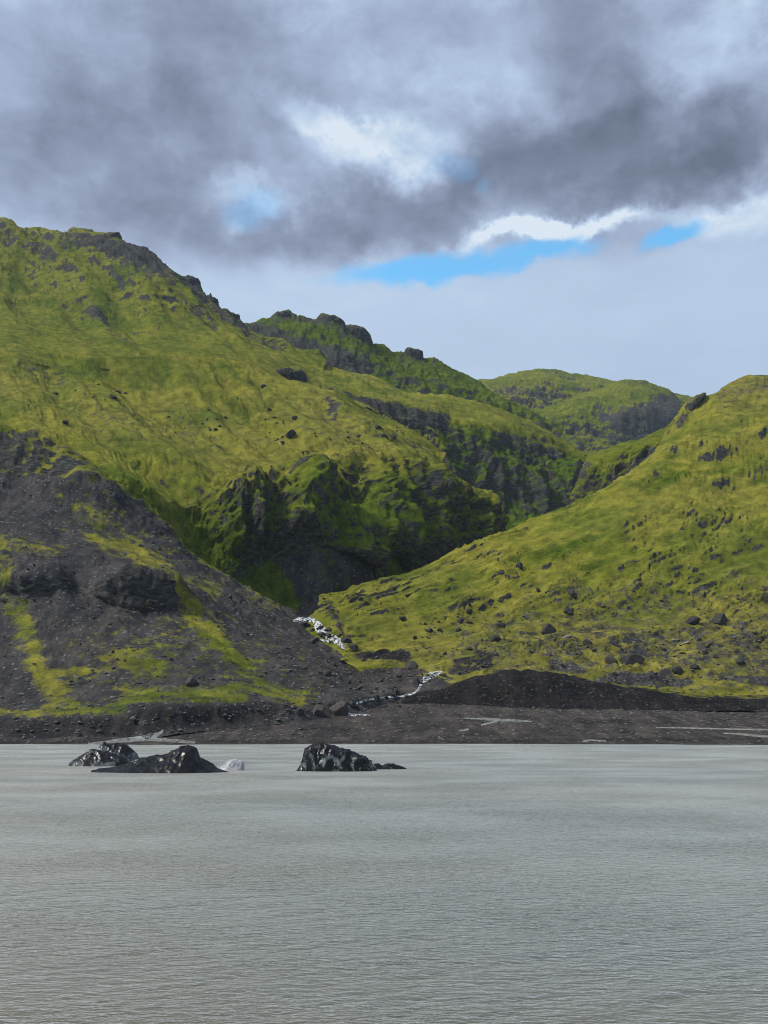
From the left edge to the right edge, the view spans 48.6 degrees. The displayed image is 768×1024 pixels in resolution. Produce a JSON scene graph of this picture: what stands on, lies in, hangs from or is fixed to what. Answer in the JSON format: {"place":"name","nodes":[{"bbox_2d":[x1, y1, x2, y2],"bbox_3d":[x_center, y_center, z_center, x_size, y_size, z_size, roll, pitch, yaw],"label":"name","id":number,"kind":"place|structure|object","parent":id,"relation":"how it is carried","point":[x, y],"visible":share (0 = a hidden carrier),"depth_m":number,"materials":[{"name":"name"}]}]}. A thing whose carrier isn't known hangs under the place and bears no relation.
{"place":"outdoors","nodes":[
{"label":"outdoors","id":0,"kind":"place"},
{"bbox_2d":[88,737,194,743],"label":"stream","id":1,"kind":"structure","parent":0,"point":[152,739],"depth_m":276.64,"materials":[{"name":"liquid"}]},
{"bbox_2d":[0,217,327,386],"bbox_3d":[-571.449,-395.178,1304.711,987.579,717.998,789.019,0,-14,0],"label":"hillside","id":2,"kind":"structure","parent":0,"point":[82,291],"depth_m":1199.09,"materials":[{"name":"green plant"}]},
{"bbox_2d":[107,232,121,238],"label":"rock outcrop","id":3,"kind":"object","parent":2,"relation":"on","point":[114,234],"visible":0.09,"depth_m":1457.74,"materials":[{"name":"grey stone"}]},
{"bbox_2d":[179,274,200,285],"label":"rock outcrop","id":4,"kind":"object","parent":2,"relation":"on","point":[191,280],"visible":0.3,"depth_m":1398.38,"materials":[{"name":"grey stone"}]},
{"bbox_2d":[206,293,219,306],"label":"rock outcrop","id":5,"kind":"object","parent":2,"relation":"on","point":[213,299],"visible":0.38,"depth_m":1383.26,"materials":[{"name":"grey stone"}]},
{"bbox_2d":[225,309,239,319],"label":"rock outcrop","id":6,"kind":"object","parent":2,"relation":"on","point":[235,316],"visible":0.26,"depth_m":1358.42,"materials":[{"name":"grey stone"}]},
{"bbox_2d":[0,424,395,738],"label":"scree slope","id":7,"kind":"structure","parent":0,"point":[49,460],"depth_m":413.13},
{"bbox_2d":[185,677,197,686],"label":"boulder","id":8,"kind":"object","parent":7,"relation":"on","point":[191,681],"visible":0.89,"depth_m":340.47,"materials":[{"name":"grey stone"}]},
{"bbox_2d":[0,450,396,738],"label":"loose stones","id":9,"kind":"object","parent":7,"relation":"on","point":[132,718],"visible":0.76,"depth_m":368.17,"materials":[{"name":"grey stone"}]},
{"bbox_2d":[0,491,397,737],"bbox_3d":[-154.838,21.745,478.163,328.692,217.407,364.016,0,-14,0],"label":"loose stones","id":10,"kind":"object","parent":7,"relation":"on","point":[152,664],"visible":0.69,"depth_m":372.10,"materials":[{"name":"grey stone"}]},
{"bbox_2d":[295,708,303,715],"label":"boulder","id":11,"kind":"object","parent":7,"relation":"on","point":[299,711],"visible":1,"depth_m":323.65,"materials":[{"name":"grey stone"}]},
{"bbox_2d":[301,622,309,626],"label":"boulder","id":12,"kind":"object","parent":7,"relation":"on","point":[304,624],"visible":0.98,"depth_m":535.95,"materials":[{"name":"grey stone"}]},
{"bbox_2d":[308,637,319,643],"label":"boulder","id":13,"kind":"object","parent":7,"relation":"on","point":[315,640],"visible":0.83,"depth_m":477.56,"materials":[{"name":"grey stone"}]},
{"bbox_2d":[323,670,331,675],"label":"boulder","id":14,"kind":"object","parent":7,"relation":"on","point":[327,673],"visible":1,"depth_m":391.81,"materials":[{"name":"grey stone"}]},
{"bbox_2d":[328,701,348,715],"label":"boulder","id":15,"kind":"object","parent":7,"relation":"on","point":[340,708],"visible":0.68,"depth_m":336.94,"materials":[{"name":"grey stone"}]},
{"bbox_2d":[348,702,356,707],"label":"boulder","id":16,"kind":"object","parent":7,"relation":"on","point":[353,704],"visible":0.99,"depth_m":347.26,"materials":[{"name":"grey stone"}]},
{"bbox_2d":[372,694,379,700],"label":"boulder","id":17,"kind":"object","parent":7,"relation":"on","point":[376,697],"visible":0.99,"depth_m":363.96,"materials":[{"name":"grey stone"}]},
{"bbox_2d":[0,348,508,616],"bbox_3d":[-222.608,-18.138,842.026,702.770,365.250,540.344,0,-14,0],"label":"hillside","id":18,"kind":"structure","parent":0,"point":[301,520],"depth_m":747.77,"materials":[{"name":"green plant"}]},
{"bbox_2d":[285,429,295,437],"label":"boulder","id":19,"kind":"object","parent":18,"relation":"on","point":[291,433],"visible":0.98,"depth_m":809.97,"materials":[{"name":"grey stone"}]},
{"bbox_2d":[293,617,344,648],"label":"stream","id":20,"kind":"structure","parent":0,"point":[316,625],"depth_m":530.23,"materials":[{"name":"white liquid"}]},
{"bbox_2d":[0,744,767,1023],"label":"lake","id":21,"kind":"structure","parent":0,"point":[527,884],"depth_m":41.27,"materials":[{"name":"liquid"}]},
{"bbox_2d":[69,749,128,765],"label":"iceberg","id":22,"kind":"object","parent":21,"relation":"on","point":[93,757],"visible":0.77,"depth_m":145.97,"materials":[{"name":"black ice"}]},
{"bbox_2d":[97,741,138,761],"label":"iceberg","id":23,"kind":"object","parent":21,"relation":"on","point":[128,753],"visible":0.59,"depth_m":161.24,"materials":[{"name":"black ice"}]},
{"bbox_2d":[91,745,227,772],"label":"iceberg","id":24,"kind":"object","parent":21,"relation":"on","point":[185,759],"visible":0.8,"depth_m":128.51,"materials":[{"name":"black ice"}]},
{"bbox_2d":[217,759,244,769],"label":"iceberg","id":25,"kind":"object","parent":21,"relation":"on","point":[234,764],"visible":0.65,"depth_m":134.10,"materials":[{"name":"white ice"}]},
{"bbox_2d":[295,742,376,771],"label":"iceberg","id":26,"kind":"object","parent":21,"relation":"on","point":[322,757],"visible":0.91,"depth_m":131.79,"materials":[{"name":"black ice"}]},
{"bbox_2d":[373,763,405,768],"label":"iceberg","id":27,"kind":"object","parent":21,"relation":"on","point":[386,766],"visible":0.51,"depth_m":136.80,"materials":[{"name":"black ice"}]},
{"bbox_2d":[0,647,767,744],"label":"gravel beach","id":28,"kind":"structure","parent":0,"point":[435,725],"depth_m":308.69,"materials":[{"name":"grey gravel"}]},
{"bbox_2d":[103,730,163,741],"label":"stream","id":29,"kind":"structure","parent":28,"relation":"on","point":[154,735],"depth_m":284.28,"materials":[{"name":"liquid"}]},
{"bbox_2d":[313,704,323,716],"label":"boulder","id":30,"kind":"object","parent":28,"relation":"on","point":[318,710],"visible":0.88,"depth_m":329.74,"materials":[{"name":"grey stone"}]},
{"bbox_2d":[348,713,369,715],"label":"stream","id":31,"kind":"structure","parent":28,"relation":"on","point":[351,714],"depth_m":338.64,"materials":[{"name":"white liquid"}]},
{"bbox_2d":[405,660,418,668],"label":"boulder","id":32,"kind":"object","parent":28,"relation":"on","point":[412,664],"visible":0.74,"depth_m":448.76,"materials":[{"name":"grey stone"}]},
{"bbox_2d":[413,678,419,684],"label":"boulder","id":33,"kind":"object","parent":28,"relation":"on","point":[416,681],"visible":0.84,"depth_m":414.38,"materials":[{"name":"grey stone"}]},
{"bbox_2d":[76,671,761,741],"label":"loose stones","id":34,"kind":"object","parent":28,"relation":"on","point":[494,721],"visible":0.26,"depth_m":325.30,"materials":[{"name":"grey stone"}]},
{"bbox_2d":[465,718,531,721],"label":"stream","id":35,"kind":"structure","parent":28,"relation":"on","point":[503,720],"depth_m":328.54,"materials":[{"name":"liquid"}]},
{"bbox_2d":[583,739,605,741],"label":"stream","id":36,"kind":"structure","parent":28,"relation":"on","point":[593,740],"depth_m":277.60,"materials":[{"name":"liquid"}]},
{"bbox_2d":[0,0,767,396],"label":"sky","id":37,"kind":"structure","parent":0,"point":[488,189],"materials":[{"name":"grey"}]},
{"bbox_2d":[349,671,441,706],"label":"stream","id":38,"kind":"structure","parent":0,"point":[424,680],"depth_m":399.89,"materials":[{"name":"white liquid"}]},
{"bbox_2d":[244,309,564,438],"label":"ridge","id":39,"kind":"structure","parent":0,"point":[340,346],"depth_m":1540.57,"materials":[{"name":"green plant"}]},
{"bbox_2d":[275,311,290,317],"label":"rock outcrop","id":40,"kind":"object","parent":39,"relation":"on","point":[284,314],"visible":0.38,"depth_m":1617.91,"materials":[{"name":"grey stone"}]},
{"bbox_2d":[319,315,342,324],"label":"rock outcrop","id":41,"kind":"object","parent":39,"relation":"on","point":[336,319],"visible":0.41,"depth_m":1613.62,"materials":[{"name":"grey stone"}]},
{"bbox_2d":[345,324,370,346],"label":"rock outcrop","id":42,"kind":"object","parent":39,"relation":"on","point":[357,332],"visible":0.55,"depth_m":1603.52,"materials":[{"name":"grey stone"}]},
{"bbox_2d":[405,347,423,360],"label":"rock outcrop","id":43,"kind":"object","parent":39,"relation":"on","point":[417,354],"visible":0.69,"depth_m":1640.45,"materials":[{"name":"grey stone"}]},
{"bbox_2d":[289,365,590,530],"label":"canyon wall","id":44,"kind":"structure","parent":0,"point":[524,469],"depth_m":1128.38,"materials":[{"name":"green plant"}]},
{"bbox_2d":[276,367,306,382],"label":"rock outcrop","id":45,"kind":"object","parent":44,"relation":"on","point":[288,373],"visible":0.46,"depth_m":1058.62,"materials":[{"name":"grey stone"}]},
{"bbox_2d":[305,375,767,695],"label":"hillside","id":46,"kind":"structure","parent":0,"point":[678,517],"depth_m":552.17,"materials":[{"name":"green plant"}]},
{"bbox_2d":[341,637,350,642],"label":"boulder","id":47,"kind":"object","parent":46,"relation":"on","point":[345,640],"visible":1,"depth_m":503.00,"materials":[{"name":"grey stone"}]},
{"bbox_2d":[349,644,358,650],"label":"boulder","id":48,"kind":"object","parent":46,"relation":"on","point":[354,647],"visible":1,"depth_m":488.26,"materials":[{"name":"grey stone"}]},
{"bbox_2d":[399,616,406,620],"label":"boulder","id":49,"kind":"object","parent":46,"relation":"on","point":[402,618],"visible":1,"depth_m":528.74,"materials":[{"name":"grey stone"}]},
{"bbox_2d":[490,634,500,641],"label":"boulder","id":50,"kind":"object","parent":46,"relation":"on","point":[495,637],"visible":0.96,"depth_m":483.45,"materials":[{"name":"grey stone"}]},
{"bbox_2d":[496,622,504,627],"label":"boulder","id":51,"kind":"object","parent":46,"relation":"on","point":[501,624],"visible":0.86,"depth_m":513.91,"materials":[{"name":"grey stone"}]},
{"bbox_2d":[516,562,522,569],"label":"boulder","id":52,"kind":"object","parent":46,"relation":"on","point":[519,565],"visible":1,"depth_m":572.73,"materials":[{"name":"grey stone"}]},
{"bbox_2d":[312,582,767,694],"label":"loose stones","id":53,"kind":"object","parent":46,"relation":"on","point":[700,677],"visible":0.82,"depth_m":472.79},
{"bbox_2d":[541,623,555,634],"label":"boulder","id":54,"kind":"object","parent":46,"relation":"on","point":[548,628],"visible":0.91,"depth_m":502.54,"materials":[{"name":"grey stone"}]},
{"bbox_2d":[563,605,569,612],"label":"boulder","id":55,"kind":"object","parent":46,"relation":"on","point":[566,609],"visible":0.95,"depth_m":521.23,"materials":[{"name":"grey stone"}]},
{"bbox_2d":[566,588,573,595],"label":"boulder","id":56,"kind":"object","parent":46,"relation":"on","point":[570,591],"visible":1,"depth_m":539.38,"materials":[{"name":"grey stone"}]},
{"bbox_2d":[582,638,591,645],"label":"boulder","id":57,"kind":"object","parent":46,"relation":"on","point":[586,641],"visible":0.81,"depth_m":474.83,"materials":[{"name":"grey stone"}]},
{"bbox_2d":[605,654,617,663],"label":"boulder","id":58,"kind":"object","parent":46,"relation":"on","point":[610,659],"visible":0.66,"depth_m":447.38,"materials":[{"name":"grey stone"}]},
{"bbox_2d":[620,653,644,664],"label":"boulder","id":59,"kind":"object","parent":46,"relation":"on","point":[632,659],"visible":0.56,"depth_m":446.72,"materials":[{"name":"grey stone"}]},
{"bbox_2d":[672,666,682,674],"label":"boulder","id":60,"kind":"object","parent":46,"relation":"on","point":[677,670],"visible":1,"depth_m":437.59,"materials":[{"name":"grey stone"}]},
{"bbox_2d":[686,616,699,624],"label":"boulder","id":61,"kind":"object","parent":46,"relation":"on","point":[693,620],"visible":1,"depth_m":495.25,"materials":[{"name":"grey stone"}]},
{"bbox_2d":[689,664,699,669],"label":"boulder","id":62,"kind":"object","parent":46,"relation":"on","point":[694,666],"visible":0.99,"depth_m":439.72,"materials":[{"name":"grey stone"}]},
{"bbox_2d":[685,392,705,410],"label":"rock outcrop","id":63,"kind":"object","parent":46,"relation":"on","point":[693,402],"visible":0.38,"depth_m":851.80,"materials":[{"name":"grey stone"}]},
{"bbox_2d":[712,613,727,624],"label":"boulder","id":64,"kind":"object","parent":46,"relation":"on","point":[720,619],"visible":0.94,"depth_m":495.62,"materials":[{"name":"grey stone"}]},
{"bbox_2d":[736,657,745,664],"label":"boulder","id":65,"kind":"object","parent":46,"relation":"on","point":[740,660],"visible":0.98,"depth_m":453.61,"materials":[{"name":"grey stone"}]},
{"bbox_2d":[401,669,767,711],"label":"moraine bank","id":66,"kind":"structure","parent":0,"point":[570,695],"depth_m":377.08,"materials":[{"name":"grey gravel"}]},
{"bbox_2d":[400,676,760,710],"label":"loose stones","id":67,"kind":"object","parent":66,"relation":"on","point":[584,697],"visible":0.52,"depth_m":376.07,"materials":[{"name":"grey stone"}]},
{"bbox_2d":[478,368,692,411],"bbox_3d":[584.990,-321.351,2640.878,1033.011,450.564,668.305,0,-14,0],"label":"hill","id":68,"kind":"structure","parent":0,"point":[538,389],"depth_m":2615.20,"materials":[{"name":"green plant"}]},
{"bbox_2d":[535,379,688,453],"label":"hill","id":69,"kind":"structure","parent":0,"point":[607,416],"depth_m":2009.31,"materials":[{"name":"green plant"}]},
{"bbox_2d":[569,420,672,503],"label":"outcrop ridge","id":70,"kind":"structure","parent":0,"point":[601,469],"depth_m":864.39,"materials":[{"name":"green plant"}]},
{"bbox_2d":[656,727,767,729],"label":"stream","id":71,"kind":"structure","parent":0,"point":[712,728],"depth_m":311.36,"materials":[{"name":"liquid"}]},
{"bbox_2d":[723,733,767,737],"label":"stream","id":72,"kind":"structure","parent":0,"point":[753,735],"depth_m":298.75,"materials":[{"name":"liquid"}]}
]}

